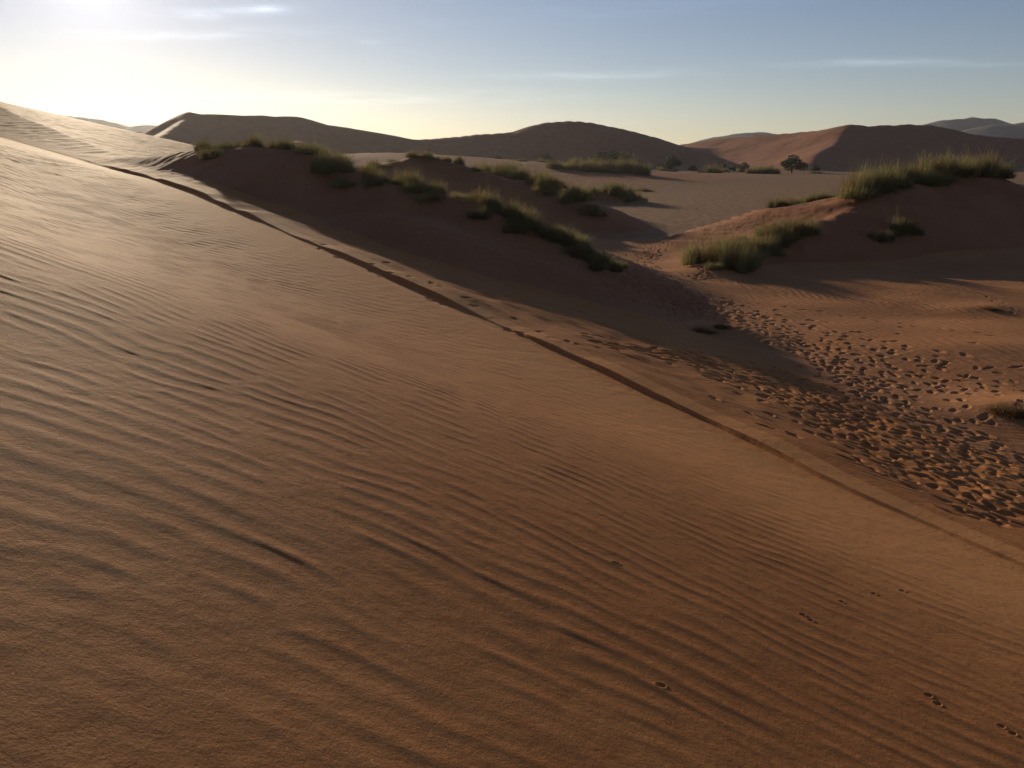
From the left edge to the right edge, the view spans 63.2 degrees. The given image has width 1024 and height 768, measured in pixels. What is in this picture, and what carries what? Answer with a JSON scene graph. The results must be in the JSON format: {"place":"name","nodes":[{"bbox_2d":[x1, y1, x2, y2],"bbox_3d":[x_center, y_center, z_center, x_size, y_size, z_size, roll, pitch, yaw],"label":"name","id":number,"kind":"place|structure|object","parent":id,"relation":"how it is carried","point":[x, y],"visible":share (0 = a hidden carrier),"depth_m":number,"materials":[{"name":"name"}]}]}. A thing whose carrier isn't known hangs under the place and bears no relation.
{"place":"outdoors","nodes":[
{"label":"outdoors","id":0,"kind":"place"},
{"bbox_2d":[62,115,156,131],"bbox_3d":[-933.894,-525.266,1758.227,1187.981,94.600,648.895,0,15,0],"label":"hills","id":1,"kind":"structure","parent":0,"point":[141,128],"depth_m":1723.76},
{"bbox_2d":[143,112,457,155],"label":"dune","id":2,"kind":"structure","parent":0,"point":[191,126],"depth_m":311.38,"materials":[{"name":"sand"}]},
{"bbox_2d":[0,101,1023,767],"bbox_3d":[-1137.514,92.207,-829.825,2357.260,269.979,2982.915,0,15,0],"label":"dune","id":3,"kind":"structure","parent":0,"point":[284,487],"depth_m":4.65,"materials":[{"name":"sand"}]},
{"bbox_2d":[0,0,1023,144],"label":"sky","id":4,"kind":"structure","parent":0,"point":[678,72],"materials":[{"name":"blue"}]},
{"bbox_2d":[422,121,717,164],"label":"dune","id":5,"kind":"structure","parent":0,"point":[570,139],"depth_m":325.67,"materials":[{"name":"sand"}]},
{"bbox_2d":[697,132,772,141],"bbox_3d":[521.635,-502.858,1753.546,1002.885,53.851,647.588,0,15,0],"label":"hills","id":6,"kind":"structure","parent":0,"point":[745,134],"depth_m":1724.81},
{"bbox_2d":[563,161,1023,466],"bbox_3d":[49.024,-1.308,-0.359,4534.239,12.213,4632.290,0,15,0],"label":"ground","id":7,"kind":"structure","parent":0,"point":[874,333],"depth_m":26.36,"materials":[{"name":"sand"}]},
{"bbox_2d":[113,146,710,322],"bbox_3d":[-3.726,-7.663,35.769,17.144,4.900,32.755,-13,20,-39],"label":"sand mound","id":8,"kind":"object","parent":7,"relation":"on","point":[389,215],"visible":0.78,"depth_m":26.44,"materials":[{"name":"sand"}]},
{"bbox_2d":[185,133,211,151],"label":"shrub","id":9,"kind":"object","parent":8,"relation":"on","point":[200,145],"visible":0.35,"depth_m":36.81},
{"bbox_2d":[195,142,232,159],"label":"shrub","id":10,"kind":"object","parent":8,"relation":"on","point":[205,155],"visible":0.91,"depth_m":34.36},
{"bbox_2d":[206,136,242,149],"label":"shrub","id":11,"kind":"object","parent":8,"relation":"on","point":[226,146],"visible":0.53,"depth_m":35.30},
{"bbox_2d":[240,125,269,147],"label":"shrub","id":12,"kind":"object","parent":8,"relation":"on","point":[255,141],"visible":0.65,"depth_m":34.94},
{"bbox_2d":[265,131,302,149],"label":"shrub","id":13,"kind":"object","parent":8,"relation":"on","point":[281,145],"visible":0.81,"depth_m":33.71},
{"bbox_2d":[287,142,327,154],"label":"shrub","id":14,"kind":"object","parent":8,"relation":"on","point":[305,150],"visible":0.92,"depth_m":32.25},
{"bbox_2d":[284,137,333,155],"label":"shrub","id":15,"kind":"object","parent":8,"relation":"on","point":[322,147],"visible":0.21,"depth_m":33.88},
{"bbox_2d":[302,149,358,173],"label":"shrub","id":16,"kind":"object","parent":8,"relation":"on","point":[324,168],"visible":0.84,"depth_m":30.67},
{"bbox_2d":[307,148,355,170],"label":"shrub","id":17,"kind":"object","parent":8,"relation":"on","point":[336,167],"visible":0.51,"depth_m":30.89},
{"bbox_2d":[326,175,359,187],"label":"shrub","id":18,"kind":"object","parent":8,"relation":"on","point":[342,183],"visible":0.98,"depth_m":29.76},
{"bbox_2d":[323,142,365,166],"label":"shrub","id":19,"kind":"object","parent":8,"relation":"on","point":[340,152],"visible":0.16,"depth_m":32.00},
{"bbox_2d":[350,162,377,173],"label":"shrub","id":20,"kind":"object","parent":8,"relation":"on","point":[366,168],"visible":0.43,"depth_m":31.29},
{"bbox_2d":[360,176,385,186],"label":"shrub","id":21,"kind":"object","parent":8,"relation":"on","point":[376,182],"visible":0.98,"depth_m":29.29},
{"bbox_2d":[359,158,387,183],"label":"shrub","id":22,"kind":"object","parent":8,"relation":"on","point":[372,176],"visible":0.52,"depth_m":29.65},
{"bbox_2d":[388,157,430,184],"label":"shrub","id":23,"kind":"object","parent":8,"relation":"on","point":[404,177],"visible":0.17,"depth_m":29.79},
{"bbox_2d":[399,170,420,187],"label":"shrub","id":24,"kind":"object","parent":8,"relation":"on","point":[408,180],"visible":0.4,"depth_m":29.35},
{"bbox_2d":[394,178,450,193],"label":"shrub","id":25,"kind":"object","parent":8,"relation":"on","point":[413,188],"visible":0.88,"depth_m":28.59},
{"bbox_2d":[408,181,448,201],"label":"shrub","id":26,"kind":"object","parent":8,"relation":"on","point":[435,196],"visible":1,"depth_m":27.91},
{"bbox_2d":[422,176,454,194],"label":"shrub","id":27,"kind":"object","parent":8,"relation":"on","point":[443,189],"visible":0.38,"depth_m":28.94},
{"bbox_2d":[447,190,473,199],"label":"shrub","id":28,"kind":"object","parent":8,"relation":"on","point":[458,194],"visible":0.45,"depth_m":29.02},
{"bbox_2d":[448,208,496,218],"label":"shrub","id":29,"kind":"object","parent":8,"relation":"on","point":[479,215],"visible":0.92,"depth_m":26.85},
{"bbox_2d":[461,187,490,201],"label":"shrub","id":30,"kind":"object","parent":8,"relation":"on","point":[473,197],"visible":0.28,"depth_m":28.63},
{"bbox_2d":[468,204,495,216],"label":"shrub","id":31,"kind":"object","parent":8,"relation":"on","point":[486,208],"visible":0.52,"depth_m":27.06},
{"bbox_2d":[469,186,504,211],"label":"shrub","id":32,"kind":"object","parent":8,"relation":"on","point":[490,203],"visible":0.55,"depth_m":27.72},
{"bbox_2d":[494,185,530,221],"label":"shrub","id":33,"kind":"object","parent":8,"relation":"on","point":[510,208],"visible":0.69,"depth_m":27.28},
{"bbox_2d":[499,220,529,233],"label":"shrub","id":34,"kind":"object","parent":8,"relation":"on","point":[514,229],"visible":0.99,"depth_m":26.45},
{"bbox_2d":[499,200,543,222],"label":"shrub","id":35,"kind":"object","parent":8,"relation":"on","point":[530,212],"visible":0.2,"depth_m":28.19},
{"bbox_2d":[499,207,549,229],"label":"shrub","id":36,"kind":"object","parent":8,"relation":"on","point":[530,223],"visible":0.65,"depth_m":26.97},
{"bbox_2d":[529,217,569,238],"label":"shrub","id":37,"kind":"object","parent":8,"relation":"on","point":[558,232],"visible":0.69,"depth_m":26.77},
{"bbox_2d":[533,222,566,238],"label":"shrub","id":38,"kind":"object","parent":8,"relation":"on","point":[541,235],"visible":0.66,"depth_m":26.79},
{"bbox_2d":[531,223,580,243],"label":"shrub","id":39,"kind":"object","parent":8,"relation":"on","point":[568,237],"visible":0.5,"depth_m":26.89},
{"bbox_2d":[545,239,593,257],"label":"shrub","id":40,"kind":"object","parent":8,"relation":"on","point":[576,252],"visible":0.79,"depth_m":26.23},
{"bbox_2d":[557,234,582,246],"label":"shrub","id":41,"kind":"object","parent":8,"relation":"on","point":[563,244],"visible":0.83,"depth_m":26.84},
{"bbox_2d":[567,246,603,260],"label":"shrub","id":42,"kind":"object","parent":8,"relation":"on","point":[586,256],"visible":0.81,"depth_m":26.20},
{"bbox_2d":[578,254,608,271],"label":"shrub","id":43,"kind":"object","parent":8,"relation":"on","point":[595,266],"visible":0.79,"depth_m":25.46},
{"bbox_2d":[579,245,619,263],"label":"shrub","id":44,"kind":"object","parent":8,"relation":"on","point":[605,257],"visible":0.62,"depth_m":26.38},
{"bbox_2d":[602,259,630,272],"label":"shrub","id":45,"kind":"object","parent":8,"relation":"on","point":[616,268],"visible":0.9,"depth_m":26.03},
{"bbox_2d":[376,156,523,210],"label":"sand mound","id":46,"kind":"object","parent":7,"relation":"on","point":[458,175],"visible":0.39,"depth_m":57.55,"materials":[{"name":"sand"}]},
{"bbox_2d":[411,151,438,158],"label":"shrub","id":47,"kind":"object","parent":46,"relation":"on","point":[426,155],"visible":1,"depth_m":59.97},
{"bbox_2d":[452,151,467,165],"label":"shrub","id":48,"kind":"object","parent":46,"relation":"on","point":[459,159],"visible":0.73,"depth_m":60.15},
{"bbox_2d":[290,141,740,184],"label":"sand rise","id":49,"kind":"structure","parent":7,"relation":"on","point":[657,176],"depth_m":148.81,"materials":[{"name":"sand"}]},
{"bbox_2d":[532,153,553,161],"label":"thorn tree","id":50,"kind":"object","parent":49,"relation":"on","point":[545,156],"visible":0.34,"depth_m":248.88,"materials":[{"name":"green plant"}]},
{"bbox_2d":[544,155,562,168],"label":"shrub","id":51,"kind":"object","parent":49,"relation":"on","point":[554,165],"visible":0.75,"depth_m":150.74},
{"bbox_2d":[556,158,581,170],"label":"shrub","id":52,"kind":"object","parent":49,"relation":"on","point":[571,166],"visible":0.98,"depth_m":150.56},
{"bbox_2d":[574,157,603,171],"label":"shrub","id":53,"kind":"object","parent":49,"relation":"on","point":[585,168],"visible":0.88,"depth_m":151.88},
{"bbox_2d":[585,153,613,169],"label":"shrub","id":54,"kind":"object","parent":49,"relation":"on","point":[603,165],"visible":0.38,"depth_m":157.34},
{"bbox_2d":[591,162,625,172],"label":"shrub","id":55,"kind":"object","parent":49,"relation":"on","point":[604,170],"visible":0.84,"depth_m":152.25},
{"bbox_2d":[603,152,637,172],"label":"shrub","id":56,"kind":"object","parent":49,"relation":"on","point":[619,165],"visible":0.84,"depth_m":154.37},
{"bbox_2d":[631,156,652,174],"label":"shrub","id":57,"kind":"object","parent":49,"relation":"on","point":[641,170],"visible":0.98,"depth_m":152.90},
{"bbox_2d":[510,178,652,233],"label":"sand mound","id":58,"kind":"object","parent":7,"relation":"on","point":[615,221],"visible":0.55,"depth_m":52.02,"materials":[{"name":"sand"}]},
{"bbox_2d":[479,152,516,173],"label":"shrub","id":59,"kind":"object","parent":58,"relation":"on","point":[499,167],"visible":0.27,"depth_m":62.66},
{"bbox_2d":[489,157,518,176],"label":"shrub","id":60,"kind":"object","parent":58,"relation":"on","point":[505,171],"visible":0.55,"depth_m":61.23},
{"bbox_2d":[506,160,531,179],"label":"shrub","id":61,"kind":"object","parent":58,"relation":"on","point":[521,176],"visible":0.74,"depth_m":59.42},
{"bbox_2d":[524,162,558,184],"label":"shrub","id":62,"kind":"object","parent":58,"relation":"on","point":[528,181],"visible":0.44,"depth_m":57.56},
{"bbox_2d":[529,165,565,189],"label":"shrub","id":63,"kind":"object","parent":58,"relation":"on","point":[549,181],"visible":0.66,"depth_m":55.81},
{"bbox_2d":[531,181,563,190],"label":"shrub","id":64,"kind":"object","parent":58,"relation":"on","point":[538,188],"visible":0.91,"depth_m":55.25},
{"bbox_2d":[532,188,563,195],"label":"shrub","id":65,"kind":"object","parent":58,"relation":"on","point":[544,193],"visible":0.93,"depth_m":54.71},
{"bbox_2d":[555,182,585,203],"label":"shrub","id":66,"kind":"object","parent":58,"relation":"on","point":[566,198],"visible":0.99,"depth_m":52.88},
{"bbox_2d":[560,175,597,200],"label":"shrub","id":67,"kind":"object","parent":58,"relation":"on","point":[587,195],"visible":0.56,"depth_m":53.32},
{"bbox_2d":[566,202,611,216],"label":"shrub","id":68,"kind":"object","parent":58,"relation":"on","point":[596,212],"visible":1,"depth_m":50.93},
{"bbox_2d":[587,151,612,164],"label":"thorn tree","id":69,"kind":"object","parent":7,"relation":"on","point":[604,156],"visible":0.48,"depth_m":243.26,"materials":[{"name":"green plant"}]},
{"bbox_2d":[587,149,634,164],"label":"thorn tree","id":70,"kind":"object","parent":7,"relation":"on","point":[622,155],"visible":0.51,"depth_m":247.23,"materials":[{"name":"green plant"}]},
{"bbox_2d":[592,192,646,201],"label":"sand mound","id":71,"kind":"object","parent":7,"relation":"on","point":[602,196],"visible":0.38,"depth_m":84.86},
{"bbox_2d":[590,176,629,194],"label":"shrub","id":72,"kind":"object","parent":71,"relation":"on","point":[611,190],"visible":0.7,"depth_m":85.87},
{"bbox_2d":[606,180,640,195],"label":"shrub","id":73,"kind":"object","parent":71,"relation":"on","point":[621,192],"visible":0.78,"depth_m":85.07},
{"bbox_2d":[620,191,642,201],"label":"shrub","id":74,"kind":"object","parent":71,"relation":"on","point":[628,199],"visible":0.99,"depth_m":84.18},
{"bbox_2d":[656,155,681,169],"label":"thorn tree","id":75,"kind":"object","parent":7,"relation":"on","point":[672,162],"visible":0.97,"depth_m":238.78,"materials":[{"name":"green plant"}]},
{"bbox_2d":[662,232,732,265],"bbox_3d":[7.921,-5.787,34.566,3.486,1.536,3.493,-5,12,-4],"label":"shrub","id":76,"kind":"object","parent":7,"relation":"on","point":[693,256],"visible":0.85,"depth_m":34.64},
{"bbox_2d":[702,157,723,172],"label":"shrub","id":77,"kind":"object","parent":7,"relation":"on","point":[710,167],"visible":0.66,"depth_m":224.35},
{"bbox_2d":[718,249,759,273],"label":"shrub","id":78,"kind":"object","parent":7,"relation":"on","point":[743,270],"visible":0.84,"depth_m":32.84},
{"bbox_2d":[763,158,779,173],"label":"shrub","id":79,"kind":"object","parent":7,"relation":"on","point":[770,170],"visible":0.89,"depth_m":224.12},
{"bbox_2d":[780,154,807,172],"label":"thorn tree","id":80,"kind":"object","parent":7,"relation":"on","point":[788,162],"visible":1,"depth_m":234.36,"materials":[{"name":"green plant"}]},
{"bbox_2d":[659,173,1023,271],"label":"sand mound","id":81,"kind":"object","parent":7,"relation":"on","point":[974,212],"visible":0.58,"depth_m":41.01,"materials":[{"name":"sand"}]},
{"bbox_2d":[701,260,728,269],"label":"shrub","id":82,"kind":"object","parent":81,"relation":"on","point":[717,265],"visible":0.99,"depth_m":32.80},
{"bbox_2d":[704,224,755,256],"bbox_3d":[9.042,-6.024,34.730,2.985,1.464,3.483,10,17,24],"label":"shrub","id":83,"kind":"object","parent":81,"relation":"on","point":[731,242],"visible":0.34,"depth_m":34.49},
{"bbox_2d":[712,234,770,270],"bbox_3d":[8.913,-5.358,33.331,2.912,1.347,3.398,-12,22,-32],"label":"shrub","id":84,"kind":"object","parent":81,"relation":"on","point":[726,253],"visible":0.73,"depth_m":33.17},
{"bbox_2d":[711,241,781,270],"bbox_3d":[9.410,-5.296,33.326,3.745,1.410,3.209,-7,18,-15],"label":"shrub","id":85,"kind":"object","parent":81,"relation":"on","point":[753,257],"visible":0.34,"depth_m":33.36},
{"bbox_2d":[725,229,783,260],"bbox_3d":[10.345,-6.135,35.316,2.767,1.432,3.229,0,20,8],"label":"shrub","id":86,"kind":"object","parent":81,"relation":"on","point":[753,245],"visible":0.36,"depth_m":35.24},
{"bbox_2d":[742,233,784,254],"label":"shrub","id":87,"kind":"object","parent":81,"relation":"on","point":[770,244],"visible":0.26,"depth_m":35.76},
{"bbox_2d":[742,223,796,249],"bbox_3d":[10.490,-6.566,36.530,4.421,1.287,2.915,-6,17,-22],"label":"shrub","id":88,"kind":"object","parent":81,"relation":"on","point":[775,240],"visible":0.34,"depth_m":36.34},
{"bbox_2d":[756,218,788,234],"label":"shrub","id":89,"kind":"object","parent":81,"relation":"on","point":[776,224],"visible":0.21,"depth_m":37.50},
{"bbox_2d":[753,221,792,237],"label":"shrub","id":90,"kind":"object","parent":81,"relation":"on","point":[763,231],"visible":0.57,"depth_m":37.34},
{"bbox_2d":[764,194,793,207],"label":"shrub","id":91,"kind":"object","parent":81,"relation":"on","point":[773,205],"visible":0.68,"depth_m":46.82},
{"bbox_2d":[758,222,804,243],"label":"shrub","id":92,"kind":"object","parent":81,"relation":"on","point":[788,236],"visible":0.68,"depth_m":36.57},
{"bbox_2d":[779,194,807,204],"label":"shrub","id":93,"kind":"object","parent":81,"relation":"on","point":[797,200],"visible":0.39,"depth_m":47.30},
{"bbox_2d":[780,211,845,236],"bbox_3d":[13.107,-7.348,37.413,3.421,1.506,2.329,2,15,8],"label":"shrub","id":94,"kind":"object","parent":81,"relation":"on","point":[806,229],"visible":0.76,"depth_m":37.40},
{"bbox_2d":[825,181,889,198],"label":"shrub","id":95,"kind":"object","parent":81,"relation":"on","point":[849,195],"visible":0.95,"depth_m":41.62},
{"bbox_2d":[833,159,883,199],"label":"shrub","id":96,"kind":"object","parent":81,"relation":"on","point":[856,183],"visible":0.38,"depth_m":42.40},
{"bbox_2d":[836,151,904,193],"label":"shrub","id":97,"kind":"object","parent":81,"relation":"on","point":[883,177],"visible":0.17,"depth_m":43.16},
{"bbox_2d":[845,157,913,195],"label":"shrub","id":98,"kind":"object","parent":81,"relation":"on","point":[892,190],"visible":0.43,"depth_m":42.84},
{"bbox_2d":[866,227,898,242],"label":"shrub","id":99,"kind":"object","parent":81,"relation":"on","point":[888,238],"visible":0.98,"depth_m":37.77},
{"bbox_2d":[858,153,931,187],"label":"shrub","id":100,"kind":"object","parent":81,"relation":"on","point":[897,179],"visible":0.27,"depth_m":43.82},
{"bbox_2d":[887,152,927,183],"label":"shrub","id":101,"kind":"object","parent":81,"relation":"on","point":[908,172],"visible":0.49,"depth_m":44.84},
{"bbox_2d":[883,207,934,236],"bbox_3d":[18.409,-7.803,39.040,3.175,1.644,2.144,0,15,0],"label":"shrub","id":102,"kind":"object","parent":81,"relation":"on","point":[903,228],"visible":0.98,"depth_m":38.91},
{"bbox_2d":[896,173,921,188],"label":"shrub","id":103,"kind":"object","parent":81,"relation":"on","point":[906,185],"visible":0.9,"depth_m":43.55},
{"bbox_2d":[919,166,948,183],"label":"shrub","id":104,"kind":"object","parent":81,"relation":"on","point":[937,180],"visible":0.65,"depth_m":44.69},
{"bbox_2d":[903,154,966,177],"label":"shrub","id":105,"kind":"object","parent":81,"relation":"on","point":[924,169],"visible":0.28,"depth_m":45.52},
{"bbox_2d":[912,167,962,184],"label":"shrub","id":106,"kind":"object","parent":81,"relation":"on","point":[951,180],"visible":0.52,"depth_m":45.06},
{"bbox_2d":[914,146,977,174],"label":"shrub","id":107,"kind":"object","parent":81,"relation":"on","point":[952,166],"visible":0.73,"depth_m":46.35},
{"bbox_2d":[947,159,981,177],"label":"shrub","id":108,"kind":"object","parent":81,"relation":"on","point":[959,174],"visible":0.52,"depth_m":46.42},
{"bbox_2d":[939,150,996,175],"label":"shrub","id":109,"kind":"object","parent":81,"relation":"on","point":[974,172],"visible":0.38,"depth_m":46.61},
{"bbox_2d":[951,139,1005,176],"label":"shrub","id":110,"kind":"object","parent":81,"relation":"on","point":[993,171],"visible":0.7,"depth_m":46.95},
{"bbox_2d":[993,150,1023,178],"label":"shrub","id":111,"kind":"object","parent":81,"relation":"on","point":[1006,171],"visible":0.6,"depth_m":47.87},
{"bbox_2d":[690,305,1023,355],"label":"sand mound","id":112,"kind":"object","parent":7,"relation":"on","point":[999,345],"visible":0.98,"depth_m":20.67,"materials":[{"name":"sand"}]},
{"bbox_2d":[684,325,720,335],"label":"grass tuft","id":113,"kind":"object","parent":112,"relation":"on","point":[703,330],"visible":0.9,"depth_m":21.45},
{"bbox_2d":[709,322,731,330],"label":"grass tuft","id":114,"kind":"object","parent":112,"relation":"on","point":[720,326],"visible":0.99,"depth_m":21.64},
{"bbox_2d":[970,395,1023,417],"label":"sand mound","id":115,"kind":"object","parent":7,"relation":"on","point":[977,404],"visible":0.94,"depth_m":15.44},
{"bbox_2d":[982,399,1023,419],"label":"grass tuft","id":116,"kind":"object","parent":115,"relation":"on","point":[1003,410],"visible":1,"depth_m":14.92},
{"bbox_2d":[681,124,1023,167],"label":"dune","id":117,"kind":"structure","parent":0,"point":[844,145],"depth_m":314.23,"materials":[{"name":"sand"}]},
{"bbox_2d":[924,117,1010,130],"bbox_3d":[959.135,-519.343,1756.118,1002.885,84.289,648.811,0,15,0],"label":"hills","id":118,"kind":"structure","parent":0,"point":[964,124],"depth_m":1711.99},
{"bbox_2d":[962,122,1023,137],"bbox_3d":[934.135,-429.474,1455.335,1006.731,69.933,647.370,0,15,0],"label":"hills","id":119,"kind":"structure","parent":0,"point":[1016,130],"depth_m":1403.38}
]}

